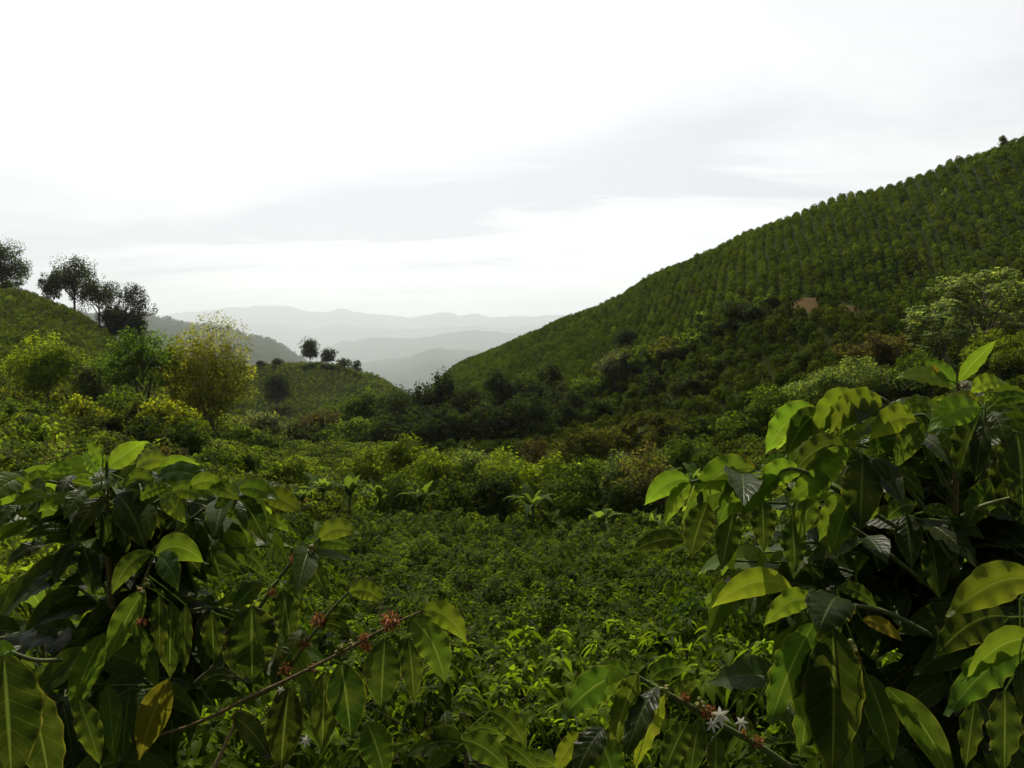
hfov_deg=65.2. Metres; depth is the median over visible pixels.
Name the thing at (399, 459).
shrub
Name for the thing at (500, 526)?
coffee bush
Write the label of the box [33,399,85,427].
shrub
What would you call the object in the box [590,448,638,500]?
shrub
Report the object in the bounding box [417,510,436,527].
coffee bush
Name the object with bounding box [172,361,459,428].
hillside scrub
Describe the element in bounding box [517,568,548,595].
coffee bush
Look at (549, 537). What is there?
coffee bush
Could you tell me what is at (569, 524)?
coffee bush
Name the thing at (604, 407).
tree
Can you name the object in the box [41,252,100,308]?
tree
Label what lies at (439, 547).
coffee bush
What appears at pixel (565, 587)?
coffee bush
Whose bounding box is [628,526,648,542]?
coffee bush
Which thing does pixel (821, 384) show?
tree
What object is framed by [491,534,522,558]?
coffee bush
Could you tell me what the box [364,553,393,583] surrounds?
coffee bush
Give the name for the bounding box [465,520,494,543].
coffee bush
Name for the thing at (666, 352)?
shrub
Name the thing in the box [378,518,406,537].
coffee bush
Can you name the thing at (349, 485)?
banana plant
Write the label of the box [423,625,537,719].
coffee bush
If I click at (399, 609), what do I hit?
coffee bush
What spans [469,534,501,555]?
coffee bush
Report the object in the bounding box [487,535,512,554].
coffee bush
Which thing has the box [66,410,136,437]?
shrub
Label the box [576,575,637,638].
coffee bush
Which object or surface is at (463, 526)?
coffee bush
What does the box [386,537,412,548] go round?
coffee bush
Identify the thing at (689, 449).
shrub
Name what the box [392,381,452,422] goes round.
tree
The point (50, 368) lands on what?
tree
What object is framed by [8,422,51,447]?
shrub
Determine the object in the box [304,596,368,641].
coffee bush
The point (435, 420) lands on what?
bush
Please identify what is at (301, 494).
banana plant
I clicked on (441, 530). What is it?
coffee bush
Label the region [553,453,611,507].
shrub
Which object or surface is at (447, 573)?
coffee bush
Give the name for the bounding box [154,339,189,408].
tree
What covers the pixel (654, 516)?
banana plant
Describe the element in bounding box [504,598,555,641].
coffee bush
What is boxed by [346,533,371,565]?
coffee bush
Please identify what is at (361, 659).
coffee bush
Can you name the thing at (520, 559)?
coffee bush
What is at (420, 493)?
banana plant
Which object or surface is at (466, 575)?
coffee bush
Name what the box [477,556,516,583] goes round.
coffee bush
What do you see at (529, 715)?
coffee bush
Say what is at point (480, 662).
coffee bush
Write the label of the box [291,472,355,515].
banana plant
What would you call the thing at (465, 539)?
coffee bush
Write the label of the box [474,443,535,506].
shrub
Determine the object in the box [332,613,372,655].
coffee bush
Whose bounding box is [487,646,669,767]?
coffee bush
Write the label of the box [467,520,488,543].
coffee bush
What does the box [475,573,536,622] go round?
coffee bush
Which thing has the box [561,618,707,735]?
coffee bush
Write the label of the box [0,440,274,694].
undergrowth
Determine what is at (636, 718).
coffee plant
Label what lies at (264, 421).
shrub
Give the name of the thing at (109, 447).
shrub
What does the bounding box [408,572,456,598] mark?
coffee bush
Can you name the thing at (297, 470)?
shrub
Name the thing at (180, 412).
shrub
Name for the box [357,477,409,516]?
banana plant
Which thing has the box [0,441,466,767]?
coffee plant
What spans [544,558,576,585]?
coffee bush
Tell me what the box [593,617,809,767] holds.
coffee bush
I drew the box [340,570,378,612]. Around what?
coffee bush
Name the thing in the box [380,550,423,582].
coffee bush
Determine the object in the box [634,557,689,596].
coffee bush
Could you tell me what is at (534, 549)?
coffee bush
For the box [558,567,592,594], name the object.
coffee bush
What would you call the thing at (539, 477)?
shrub
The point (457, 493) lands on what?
shrub
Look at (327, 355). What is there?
tree
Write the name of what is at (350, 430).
bush
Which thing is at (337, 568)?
coffee bush
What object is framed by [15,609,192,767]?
coffee bush
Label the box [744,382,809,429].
shrub
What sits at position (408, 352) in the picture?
terrain
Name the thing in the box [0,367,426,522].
undergrowth
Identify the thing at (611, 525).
coffee bush
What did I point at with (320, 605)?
coffee bush
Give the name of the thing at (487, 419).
bush
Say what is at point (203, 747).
coffee bush
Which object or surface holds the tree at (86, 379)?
on the terrain
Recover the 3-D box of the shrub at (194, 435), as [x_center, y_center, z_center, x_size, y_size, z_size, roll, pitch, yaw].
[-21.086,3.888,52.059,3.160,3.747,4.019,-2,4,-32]
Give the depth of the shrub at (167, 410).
56.67 m
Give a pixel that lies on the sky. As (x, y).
(399, 158)
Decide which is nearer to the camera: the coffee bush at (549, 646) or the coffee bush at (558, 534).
the coffee bush at (549, 646)
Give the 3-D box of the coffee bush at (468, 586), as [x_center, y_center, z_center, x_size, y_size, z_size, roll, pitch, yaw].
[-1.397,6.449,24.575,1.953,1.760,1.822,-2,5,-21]
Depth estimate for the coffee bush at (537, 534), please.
42.49 m
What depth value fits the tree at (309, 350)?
306.48 m
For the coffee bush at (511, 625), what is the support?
on the terrain
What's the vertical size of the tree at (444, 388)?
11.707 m
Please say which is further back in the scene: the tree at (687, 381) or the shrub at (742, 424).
the tree at (687, 381)
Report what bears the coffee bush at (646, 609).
on the terrain
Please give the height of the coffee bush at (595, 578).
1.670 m
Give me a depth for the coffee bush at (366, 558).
30.62 m
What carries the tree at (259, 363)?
on the terrain
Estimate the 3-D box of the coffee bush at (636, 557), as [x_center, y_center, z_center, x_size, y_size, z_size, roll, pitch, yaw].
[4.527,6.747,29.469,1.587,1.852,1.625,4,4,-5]
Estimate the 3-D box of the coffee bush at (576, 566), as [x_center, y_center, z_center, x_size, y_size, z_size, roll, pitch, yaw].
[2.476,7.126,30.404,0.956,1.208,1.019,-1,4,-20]
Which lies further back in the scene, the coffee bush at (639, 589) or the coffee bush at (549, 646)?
the coffee bush at (639, 589)
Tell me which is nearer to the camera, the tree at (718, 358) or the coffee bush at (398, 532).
the coffee bush at (398, 532)
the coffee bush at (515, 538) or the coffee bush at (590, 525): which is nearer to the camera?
the coffee bush at (515, 538)
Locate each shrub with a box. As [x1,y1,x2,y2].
[0,280,19,288]
[0,399,48,422]
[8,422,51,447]
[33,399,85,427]
[60,393,114,427]
[64,434,99,453]
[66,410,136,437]
[92,385,143,425]
[101,439,135,461]
[117,415,188,447]
[120,398,163,432]
[133,395,194,437]
[138,445,188,458]
[160,415,212,454]
[163,404,214,440]
[188,443,247,469]
[220,422,261,442]
[232,408,286,434]
[235,450,281,478]
[242,430,286,451]
[265,422,324,443]
[269,453,316,490]
[334,439,400,482]
[336,358,352,369]
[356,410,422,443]
[370,430,433,480]
[370,468,431,516]
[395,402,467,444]
[402,447,473,496]
[427,475,485,519]
[445,446,495,502]
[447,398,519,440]
[461,467,518,511]
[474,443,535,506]
[509,436,566,466]
[520,448,573,500]
[536,386,589,422]
[536,473,599,520]
[550,425,617,462]
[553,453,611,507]
[569,375,614,398]
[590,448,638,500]
[594,409,685,460]
[601,478,652,522]
[614,441,689,512]
[620,343,655,371]
[646,336,686,360]
[654,431,718,473]
[673,328,710,351]
[675,413,729,444]
[694,317,737,337]
[708,409,767,438]
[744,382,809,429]
[752,294,781,305]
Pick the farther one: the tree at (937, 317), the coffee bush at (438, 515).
the tree at (937, 317)
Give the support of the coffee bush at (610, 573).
on the terrain
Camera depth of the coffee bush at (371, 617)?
14.89 m
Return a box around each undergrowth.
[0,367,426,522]
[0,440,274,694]
[12,601,1023,748]
[289,437,748,536]
[692,388,1023,639]
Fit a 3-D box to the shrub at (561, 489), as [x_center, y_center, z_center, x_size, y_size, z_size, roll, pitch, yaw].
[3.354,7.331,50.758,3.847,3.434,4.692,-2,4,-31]
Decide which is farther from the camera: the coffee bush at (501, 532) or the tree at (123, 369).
the tree at (123, 369)
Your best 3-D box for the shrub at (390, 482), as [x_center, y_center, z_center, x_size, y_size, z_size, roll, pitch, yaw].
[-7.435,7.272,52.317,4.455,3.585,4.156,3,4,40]
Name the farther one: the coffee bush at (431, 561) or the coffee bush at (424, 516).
the coffee bush at (424, 516)
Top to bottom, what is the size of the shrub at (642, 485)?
5.079 m
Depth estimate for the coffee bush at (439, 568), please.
27.27 m
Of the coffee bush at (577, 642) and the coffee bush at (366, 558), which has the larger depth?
the coffee bush at (366, 558)
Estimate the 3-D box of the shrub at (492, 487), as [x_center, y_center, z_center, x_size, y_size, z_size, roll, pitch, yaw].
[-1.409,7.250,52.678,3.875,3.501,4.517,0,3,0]
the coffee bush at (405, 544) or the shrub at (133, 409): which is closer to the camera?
the coffee bush at (405, 544)
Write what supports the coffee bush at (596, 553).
on the terrain
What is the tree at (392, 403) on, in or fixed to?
on the terrain
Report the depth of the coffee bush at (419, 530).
41.95 m
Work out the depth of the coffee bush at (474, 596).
21.70 m
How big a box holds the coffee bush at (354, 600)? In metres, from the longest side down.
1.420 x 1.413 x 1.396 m
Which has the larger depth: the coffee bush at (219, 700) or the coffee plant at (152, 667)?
the coffee bush at (219, 700)
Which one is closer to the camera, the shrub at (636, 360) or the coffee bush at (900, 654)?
the coffee bush at (900, 654)
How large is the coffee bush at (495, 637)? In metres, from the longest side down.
1.806 x 1.794 x 1.671 m
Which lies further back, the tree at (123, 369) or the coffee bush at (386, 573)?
the tree at (123, 369)
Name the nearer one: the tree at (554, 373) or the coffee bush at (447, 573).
the coffee bush at (447, 573)
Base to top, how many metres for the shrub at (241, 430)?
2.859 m
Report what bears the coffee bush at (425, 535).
on the terrain
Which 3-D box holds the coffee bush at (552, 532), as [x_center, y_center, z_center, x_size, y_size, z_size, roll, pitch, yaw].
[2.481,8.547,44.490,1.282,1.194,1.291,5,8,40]
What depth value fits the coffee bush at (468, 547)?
34.95 m
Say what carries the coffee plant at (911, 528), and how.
on the terrain
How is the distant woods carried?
on the terrain
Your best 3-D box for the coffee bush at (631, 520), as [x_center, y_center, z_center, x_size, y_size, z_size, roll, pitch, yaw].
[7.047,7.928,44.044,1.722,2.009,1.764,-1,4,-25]
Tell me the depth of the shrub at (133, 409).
56.85 m
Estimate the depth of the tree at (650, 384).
111.31 m
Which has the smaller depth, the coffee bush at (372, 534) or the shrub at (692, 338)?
the coffee bush at (372, 534)
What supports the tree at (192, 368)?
on the terrain
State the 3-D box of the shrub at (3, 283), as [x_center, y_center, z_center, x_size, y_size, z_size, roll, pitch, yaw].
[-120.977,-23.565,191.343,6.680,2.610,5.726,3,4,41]
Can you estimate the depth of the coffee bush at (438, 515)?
44.92 m
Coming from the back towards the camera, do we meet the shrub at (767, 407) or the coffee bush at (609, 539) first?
the shrub at (767, 407)
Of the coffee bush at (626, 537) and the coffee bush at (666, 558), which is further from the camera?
the coffee bush at (626, 537)
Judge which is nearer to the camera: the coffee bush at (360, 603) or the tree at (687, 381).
the coffee bush at (360, 603)
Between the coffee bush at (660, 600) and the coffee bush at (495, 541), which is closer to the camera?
the coffee bush at (660, 600)
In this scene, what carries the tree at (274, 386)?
on the terrain
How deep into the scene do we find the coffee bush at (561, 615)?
14.90 m
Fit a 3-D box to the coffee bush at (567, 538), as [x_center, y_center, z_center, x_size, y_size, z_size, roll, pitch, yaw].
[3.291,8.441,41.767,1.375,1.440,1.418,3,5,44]
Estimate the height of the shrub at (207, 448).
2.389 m
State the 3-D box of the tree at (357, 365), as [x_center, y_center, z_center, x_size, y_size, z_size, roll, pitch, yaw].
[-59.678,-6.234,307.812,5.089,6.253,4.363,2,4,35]
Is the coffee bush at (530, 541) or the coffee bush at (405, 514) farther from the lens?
the coffee bush at (405, 514)
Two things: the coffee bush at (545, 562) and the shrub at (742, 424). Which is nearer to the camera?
the coffee bush at (545, 562)
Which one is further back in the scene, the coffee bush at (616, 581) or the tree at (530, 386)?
the tree at (530, 386)
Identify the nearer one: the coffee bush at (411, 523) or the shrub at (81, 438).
the coffee bush at (411, 523)
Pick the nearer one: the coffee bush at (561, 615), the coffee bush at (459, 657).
the coffee bush at (459, 657)
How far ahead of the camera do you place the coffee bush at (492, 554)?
30.57 m
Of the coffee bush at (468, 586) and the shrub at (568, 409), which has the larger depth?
the shrub at (568, 409)
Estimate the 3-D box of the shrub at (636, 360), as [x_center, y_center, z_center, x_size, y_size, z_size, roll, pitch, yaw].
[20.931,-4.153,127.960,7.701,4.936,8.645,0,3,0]
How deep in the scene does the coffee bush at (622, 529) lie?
40.75 m
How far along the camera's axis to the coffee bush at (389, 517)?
42.76 m
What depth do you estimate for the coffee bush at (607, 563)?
28.81 m
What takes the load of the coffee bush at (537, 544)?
on the terrain
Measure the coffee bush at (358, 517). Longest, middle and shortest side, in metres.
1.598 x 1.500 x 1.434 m
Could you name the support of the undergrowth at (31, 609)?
on the terrain
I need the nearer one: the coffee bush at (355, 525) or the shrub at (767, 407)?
the coffee bush at (355, 525)
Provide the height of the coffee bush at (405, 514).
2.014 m
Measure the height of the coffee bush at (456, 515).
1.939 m
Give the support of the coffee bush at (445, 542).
on the terrain
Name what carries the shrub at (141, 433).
on the terrain
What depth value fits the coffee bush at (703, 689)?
5.11 m
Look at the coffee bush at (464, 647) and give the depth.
14.56 m
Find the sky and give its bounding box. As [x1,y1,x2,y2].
[0,0,1023,317]
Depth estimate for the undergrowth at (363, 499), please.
53.03 m
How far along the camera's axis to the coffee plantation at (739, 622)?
18.45 m
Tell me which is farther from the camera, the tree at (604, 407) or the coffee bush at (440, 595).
the tree at (604, 407)
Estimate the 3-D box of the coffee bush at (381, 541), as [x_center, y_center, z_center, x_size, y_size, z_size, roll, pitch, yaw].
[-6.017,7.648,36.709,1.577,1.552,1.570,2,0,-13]
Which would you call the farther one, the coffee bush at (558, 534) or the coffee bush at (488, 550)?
the coffee bush at (558, 534)
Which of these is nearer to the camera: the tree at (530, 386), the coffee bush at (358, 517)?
the coffee bush at (358, 517)
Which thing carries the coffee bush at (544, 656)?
on the terrain
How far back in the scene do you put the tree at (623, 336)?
148.72 m
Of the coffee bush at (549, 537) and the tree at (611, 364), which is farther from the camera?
the tree at (611, 364)
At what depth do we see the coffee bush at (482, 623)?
17.44 m
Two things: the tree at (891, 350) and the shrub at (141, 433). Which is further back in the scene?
the tree at (891, 350)
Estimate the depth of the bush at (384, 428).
110.56 m
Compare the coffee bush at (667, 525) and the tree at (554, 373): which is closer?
the coffee bush at (667, 525)
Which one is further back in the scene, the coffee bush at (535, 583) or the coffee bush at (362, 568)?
the coffee bush at (362, 568)
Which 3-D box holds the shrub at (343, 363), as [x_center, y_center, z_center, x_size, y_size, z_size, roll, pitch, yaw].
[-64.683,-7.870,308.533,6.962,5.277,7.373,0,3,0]
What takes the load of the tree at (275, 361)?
on the terrain
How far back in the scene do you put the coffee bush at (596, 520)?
45.16 m
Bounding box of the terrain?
[0,148,1023,764]
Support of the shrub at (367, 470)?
on the terrain
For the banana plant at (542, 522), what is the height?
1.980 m
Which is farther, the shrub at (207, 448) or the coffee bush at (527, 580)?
the shrub at (207, 448)
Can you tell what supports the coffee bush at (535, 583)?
on the terrain
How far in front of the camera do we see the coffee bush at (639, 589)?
20.71 m
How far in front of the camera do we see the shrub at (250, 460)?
54.05 m
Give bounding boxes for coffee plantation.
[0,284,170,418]
[48,512,886,757]
[426,290,1023,459]
[430,135,1023,406]
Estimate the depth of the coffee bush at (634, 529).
41.07 m
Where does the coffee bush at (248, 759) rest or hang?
on the terrain
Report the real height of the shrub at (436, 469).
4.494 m
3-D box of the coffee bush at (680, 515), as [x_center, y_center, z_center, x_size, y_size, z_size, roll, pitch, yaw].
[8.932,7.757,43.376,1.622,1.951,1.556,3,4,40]
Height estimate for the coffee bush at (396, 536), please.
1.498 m
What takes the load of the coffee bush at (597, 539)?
on the terrain
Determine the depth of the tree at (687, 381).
101.36 m
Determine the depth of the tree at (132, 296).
191.72 m
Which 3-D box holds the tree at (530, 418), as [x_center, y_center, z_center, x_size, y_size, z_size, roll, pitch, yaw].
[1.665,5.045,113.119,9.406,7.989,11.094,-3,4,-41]
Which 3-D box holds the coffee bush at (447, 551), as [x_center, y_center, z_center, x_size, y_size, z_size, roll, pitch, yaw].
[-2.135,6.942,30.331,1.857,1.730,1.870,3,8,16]
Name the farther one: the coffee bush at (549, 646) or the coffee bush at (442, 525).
the coffee bush at (442, 525)
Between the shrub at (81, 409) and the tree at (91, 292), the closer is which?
the shrub at (81, 409)
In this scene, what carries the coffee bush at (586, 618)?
on the terrain
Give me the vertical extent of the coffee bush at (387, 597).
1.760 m
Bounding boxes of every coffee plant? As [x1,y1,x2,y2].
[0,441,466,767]
[405,706,554,767]
[554,649,795,767]
[630,339,1023,767]
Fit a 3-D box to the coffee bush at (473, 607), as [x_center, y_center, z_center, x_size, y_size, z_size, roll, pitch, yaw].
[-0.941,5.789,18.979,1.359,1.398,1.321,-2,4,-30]
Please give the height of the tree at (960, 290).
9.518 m
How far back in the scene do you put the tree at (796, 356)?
91.14 m
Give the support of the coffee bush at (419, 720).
on the terrain
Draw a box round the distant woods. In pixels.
[66,310,306,361]
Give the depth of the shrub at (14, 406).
56.65 m
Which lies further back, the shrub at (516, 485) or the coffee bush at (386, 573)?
the shrub at (516, 485)
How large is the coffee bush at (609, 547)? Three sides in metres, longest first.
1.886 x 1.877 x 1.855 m
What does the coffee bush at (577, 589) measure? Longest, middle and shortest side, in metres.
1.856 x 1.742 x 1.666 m
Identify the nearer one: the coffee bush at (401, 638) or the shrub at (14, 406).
the coffee bush at (401, 638)
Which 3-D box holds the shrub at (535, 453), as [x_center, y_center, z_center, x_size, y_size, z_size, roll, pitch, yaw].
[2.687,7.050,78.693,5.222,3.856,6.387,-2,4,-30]
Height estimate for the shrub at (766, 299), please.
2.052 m
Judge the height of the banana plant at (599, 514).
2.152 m
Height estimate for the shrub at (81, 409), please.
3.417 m
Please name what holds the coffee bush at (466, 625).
on the terrain
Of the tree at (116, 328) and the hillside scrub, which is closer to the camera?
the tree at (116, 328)
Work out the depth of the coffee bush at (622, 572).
27.71 m
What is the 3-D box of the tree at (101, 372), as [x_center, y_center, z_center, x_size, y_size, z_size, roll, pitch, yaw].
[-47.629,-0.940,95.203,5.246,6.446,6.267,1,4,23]
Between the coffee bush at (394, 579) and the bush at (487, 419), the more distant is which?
the bush at (487, 419)
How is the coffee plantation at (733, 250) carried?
on the terrain
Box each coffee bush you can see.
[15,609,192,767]
[21,577,265,766]
[177,707,309,767]
[189,666,369,767]
[264,658,417,767]
[303,595,355,639]
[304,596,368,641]
[318,605,412,672]
[321,665,524,767]
[322,549,356,579]
[323,652,440,758]
[331,554,374,590]
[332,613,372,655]
[338,612,407,649]
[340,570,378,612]
[342,577,385,611]
[344,511,365,527]
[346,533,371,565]
[347,519,362,536]
[354,519,387,552]
[355,550,384,576]
[356,579,410,613]
[357,522,386,540]
[362,584,422,630]
[362,631,540,767]
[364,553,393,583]
[365,534,393,555]
[366,626,424,702]
[370,513,401,532]
[373,540,406,560]
[375,559,427,596]
[376,565,417,596]
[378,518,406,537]
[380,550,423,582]
[383,527,413,541]
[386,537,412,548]
[388,532,414,544]
[388,543,431,569]
[388,544,417,564]
[388,595,422,638]
[394,511,418,528]
[395,509,419,525]
[398,536,441,577]
[398,584,473,638]
[402,520,425,539]
[405,579,469,610]
[406,518,436,538]
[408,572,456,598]
[410,532,445,551]
[412,540,452,567]
[416,674,578,767]
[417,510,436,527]
[417,560,453,584]
[421,657,490,704]
[422,556,451,577]
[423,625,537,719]
[425,509,455,531]
[427,526,459,547]
[429,520,457,535]
[431,625,588,767]
[433,533,460,554]
[438,543,476,575]
[442,507,471,526]
[442,567,491,605]
[442,569,474,591]
[444,614,488,645]
[447,544,491,579]
[447,562,493,620]
[449,614,547,678]
[450,516,472,536]
[452,541,476,558]
[453,629,489,679]
[456,532,482,549]
[461,571,531,613]
[461,597,493,634]
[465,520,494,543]
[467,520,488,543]
[467,548,496,563]
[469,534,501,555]
[471,548,503,571]
[473,607,518,638]
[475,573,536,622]
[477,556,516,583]
[478,596,538,653]
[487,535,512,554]
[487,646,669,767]
[489,553,524,577]
[491,522,509,536]
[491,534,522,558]
[493,526,510,540]
[495,636,568,698]
[498,547,544,581]
[502,515,529,531]
[503,525,534,548]
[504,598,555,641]
[508,568,549,601]
[511,524,530,537]
[512,595,589,656]
[513,694,680,767]
[516,543,538,555]
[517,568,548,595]
[518,655,576,705]
[521,537,536,552]
[521,580,555,615]
[524,577,590,637]
[527,529,546,542]
[528,537,555,551]
[530,539,563,569]
[537,511,560,532]
[537,532,561,547]
[537,553,566,578]
[537,584,582,607]
[538,624,591,660]
[543,539,566,553]
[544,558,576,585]
[546,528,565,538]
[547,538,585,578]
[550,525,569,542]
[552,578,606,622]
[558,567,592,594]
[561,517,578,532]
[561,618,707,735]
[563,532,583,546]
[563,609,650,677]
[566,555,587,575]
[567,525,593,555]
[569,537,596,559]
[570,519,602,541]
[570,547,622,591]
[570,593,651,667]
[571,610,603,653]
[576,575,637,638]
[579,569,619,601]
[586,532,614,547]
[588,538,625,561]
[588,551,611,569]
[590,514,610,532]
[592,533,621,552]
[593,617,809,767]
[596,555,627,583]
[600,520,622,538]
[601,559,634,590]
[604,587,621,601]
[604,594,675,640]
[606,553,633,571]
[607,524,630,541]
[608,578,636,593]
[610,577,658,619]
[615,540,657,578]
[616,530,635,548]
[617,539,637,560]
[622,558,663,596]
[625,510,654,535]
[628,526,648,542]
[629,522,652,536]
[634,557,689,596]
[637,626,809,767]
[641,590,688,627]
[651,522,682,537]
[657,547,692,563]
[661,510,683,530]
[702,638,900,767]
[794,649,1023,766]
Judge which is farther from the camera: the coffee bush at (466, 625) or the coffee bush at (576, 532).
the coffee bush at (576, 532)
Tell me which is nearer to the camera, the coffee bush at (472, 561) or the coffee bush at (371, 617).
the coffee bush at (371, 617)
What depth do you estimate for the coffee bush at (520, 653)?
11.94 m
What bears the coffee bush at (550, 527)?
on the terrain
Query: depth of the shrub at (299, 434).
112.27 m
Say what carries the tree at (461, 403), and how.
on the terrain
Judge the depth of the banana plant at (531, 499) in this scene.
46.42 m
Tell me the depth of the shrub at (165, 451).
43.90 m
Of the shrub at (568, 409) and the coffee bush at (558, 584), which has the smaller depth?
the coffee bush at (558, 584)
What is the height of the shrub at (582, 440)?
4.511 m
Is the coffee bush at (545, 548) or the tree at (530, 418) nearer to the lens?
the coffee bush at (545, 548)
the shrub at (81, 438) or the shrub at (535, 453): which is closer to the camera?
the shrub at (81, 438)
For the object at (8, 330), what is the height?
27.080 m
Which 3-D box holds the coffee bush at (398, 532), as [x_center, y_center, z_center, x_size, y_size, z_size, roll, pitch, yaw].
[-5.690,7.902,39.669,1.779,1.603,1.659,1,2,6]
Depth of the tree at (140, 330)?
190.18 m
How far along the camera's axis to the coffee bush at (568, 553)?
31.25 m
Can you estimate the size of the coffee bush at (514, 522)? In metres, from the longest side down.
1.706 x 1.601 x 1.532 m
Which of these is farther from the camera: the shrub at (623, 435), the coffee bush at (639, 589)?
the shrub at (623, 435)
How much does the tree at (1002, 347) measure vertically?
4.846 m
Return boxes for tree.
[0,235,33,287]
[0,329,91,400]
[35,271,62,300]
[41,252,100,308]
[66,273,127,325]
[67,358,110,406]
[90,350,131,393]
[91,326,188,407]
[95,282,159,339]
[101,309,134,340]
[124,317,150,347]
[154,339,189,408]
[160,310,259,432]
[256,360,266,366]
[259,370,293,407]
[271,357,283,364]
[296,407,343,442]
[297,336,319,364]
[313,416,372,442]
[320,347,338,362]
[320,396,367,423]
[336,387,399,422]
[351,360,362,371]
[370,384,418,421]
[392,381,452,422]
[418,366,459,418]
[442,383,494,417]
[470,365,521,407]
[496,371,553,406]
[497,392,567,438]
[524,358,574,396]
[580,397,622,420]
[592,347,640,379]
[611,325,640,346]
[639,371,667,393]
[669,370,718,394]
[708,355,726,363]
[716,298,766,322]
[776,351,820,363]
[779,355,926,403]
[829,329,918,365]
[869,347,947,398]
[901,299,976,360]
[926,266,1023,344]
[958,328,1023,371]
[997,135,1008,145]
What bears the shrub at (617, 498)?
on the terrain
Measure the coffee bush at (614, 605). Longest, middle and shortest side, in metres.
2.037 x 1.900 x 1.836 m
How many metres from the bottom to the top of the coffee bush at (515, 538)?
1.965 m
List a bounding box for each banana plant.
[290,484,323,503]
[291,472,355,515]
[334,475,366,515]
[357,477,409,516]
[394,480,445,520]
[502,484,555,538]
[530,509,570,535]
[585,508,627,532]
[639,508,663,526]
[683,462,700,485]
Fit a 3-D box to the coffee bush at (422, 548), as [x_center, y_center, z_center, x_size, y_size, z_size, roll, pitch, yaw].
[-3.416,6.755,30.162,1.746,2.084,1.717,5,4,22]
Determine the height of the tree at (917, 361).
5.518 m
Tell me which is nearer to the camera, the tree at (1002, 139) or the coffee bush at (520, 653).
the coffee bush at (520, 653)
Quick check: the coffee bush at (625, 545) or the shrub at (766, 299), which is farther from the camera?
the shrub at (766, 299)
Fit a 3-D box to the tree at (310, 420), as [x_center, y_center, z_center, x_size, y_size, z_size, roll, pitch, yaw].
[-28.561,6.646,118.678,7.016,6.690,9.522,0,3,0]
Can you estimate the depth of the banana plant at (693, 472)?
52.71 m
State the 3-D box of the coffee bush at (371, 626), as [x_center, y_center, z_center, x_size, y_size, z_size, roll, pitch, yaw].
[-2.539,4.749,13.891,1.783,1.754,1.775,1,-1,37]
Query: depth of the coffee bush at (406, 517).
46.01 m
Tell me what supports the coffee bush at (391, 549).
on the terrain
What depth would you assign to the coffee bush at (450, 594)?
20.49 m
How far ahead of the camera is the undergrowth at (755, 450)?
58.26 m
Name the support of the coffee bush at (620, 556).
on the terrain
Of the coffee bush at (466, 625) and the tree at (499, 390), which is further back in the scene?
the tree at (499, 390)
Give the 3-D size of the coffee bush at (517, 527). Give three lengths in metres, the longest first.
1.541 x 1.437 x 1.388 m
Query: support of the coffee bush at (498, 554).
on the terrain
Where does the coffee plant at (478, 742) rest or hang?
on the terrain
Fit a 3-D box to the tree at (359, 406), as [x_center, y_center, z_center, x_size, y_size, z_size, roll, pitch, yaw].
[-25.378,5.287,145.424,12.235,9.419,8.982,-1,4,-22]
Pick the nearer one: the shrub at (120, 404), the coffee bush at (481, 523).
the coffee bush at (481, 523)
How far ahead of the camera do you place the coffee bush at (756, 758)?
4.19 m
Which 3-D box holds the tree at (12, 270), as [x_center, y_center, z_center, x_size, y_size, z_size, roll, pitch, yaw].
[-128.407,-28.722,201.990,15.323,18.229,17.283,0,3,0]
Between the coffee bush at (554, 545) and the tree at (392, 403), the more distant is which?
the tree at (392, 403)
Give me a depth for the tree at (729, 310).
113.80 m
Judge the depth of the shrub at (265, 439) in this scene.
84.29 m
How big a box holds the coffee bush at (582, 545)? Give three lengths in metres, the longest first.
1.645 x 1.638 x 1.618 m
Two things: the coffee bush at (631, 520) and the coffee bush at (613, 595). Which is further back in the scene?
the coffee bush at (631, 520)
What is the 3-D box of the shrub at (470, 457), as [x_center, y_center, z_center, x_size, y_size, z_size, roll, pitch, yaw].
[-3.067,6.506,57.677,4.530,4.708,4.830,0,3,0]
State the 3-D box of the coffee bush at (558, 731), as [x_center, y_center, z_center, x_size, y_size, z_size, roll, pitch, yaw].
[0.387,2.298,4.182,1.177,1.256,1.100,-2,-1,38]
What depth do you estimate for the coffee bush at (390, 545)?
35.10 m
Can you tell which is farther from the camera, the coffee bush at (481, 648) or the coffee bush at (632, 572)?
the coffee bush at (632, 572)
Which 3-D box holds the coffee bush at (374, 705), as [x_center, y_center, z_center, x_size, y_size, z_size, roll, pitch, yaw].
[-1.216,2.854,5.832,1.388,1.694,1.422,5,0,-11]
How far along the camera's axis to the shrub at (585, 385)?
128.95 m
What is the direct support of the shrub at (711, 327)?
on the terrain
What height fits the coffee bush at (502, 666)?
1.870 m
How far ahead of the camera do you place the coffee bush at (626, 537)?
39.23 m
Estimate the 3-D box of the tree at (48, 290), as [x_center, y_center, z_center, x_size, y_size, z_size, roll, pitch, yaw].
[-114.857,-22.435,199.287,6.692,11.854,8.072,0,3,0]
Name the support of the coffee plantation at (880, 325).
on the terrain
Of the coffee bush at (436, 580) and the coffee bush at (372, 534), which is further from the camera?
the coffee bush at (372, 534)
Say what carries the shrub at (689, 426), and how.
on the terrain
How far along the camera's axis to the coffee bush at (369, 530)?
39.43 m

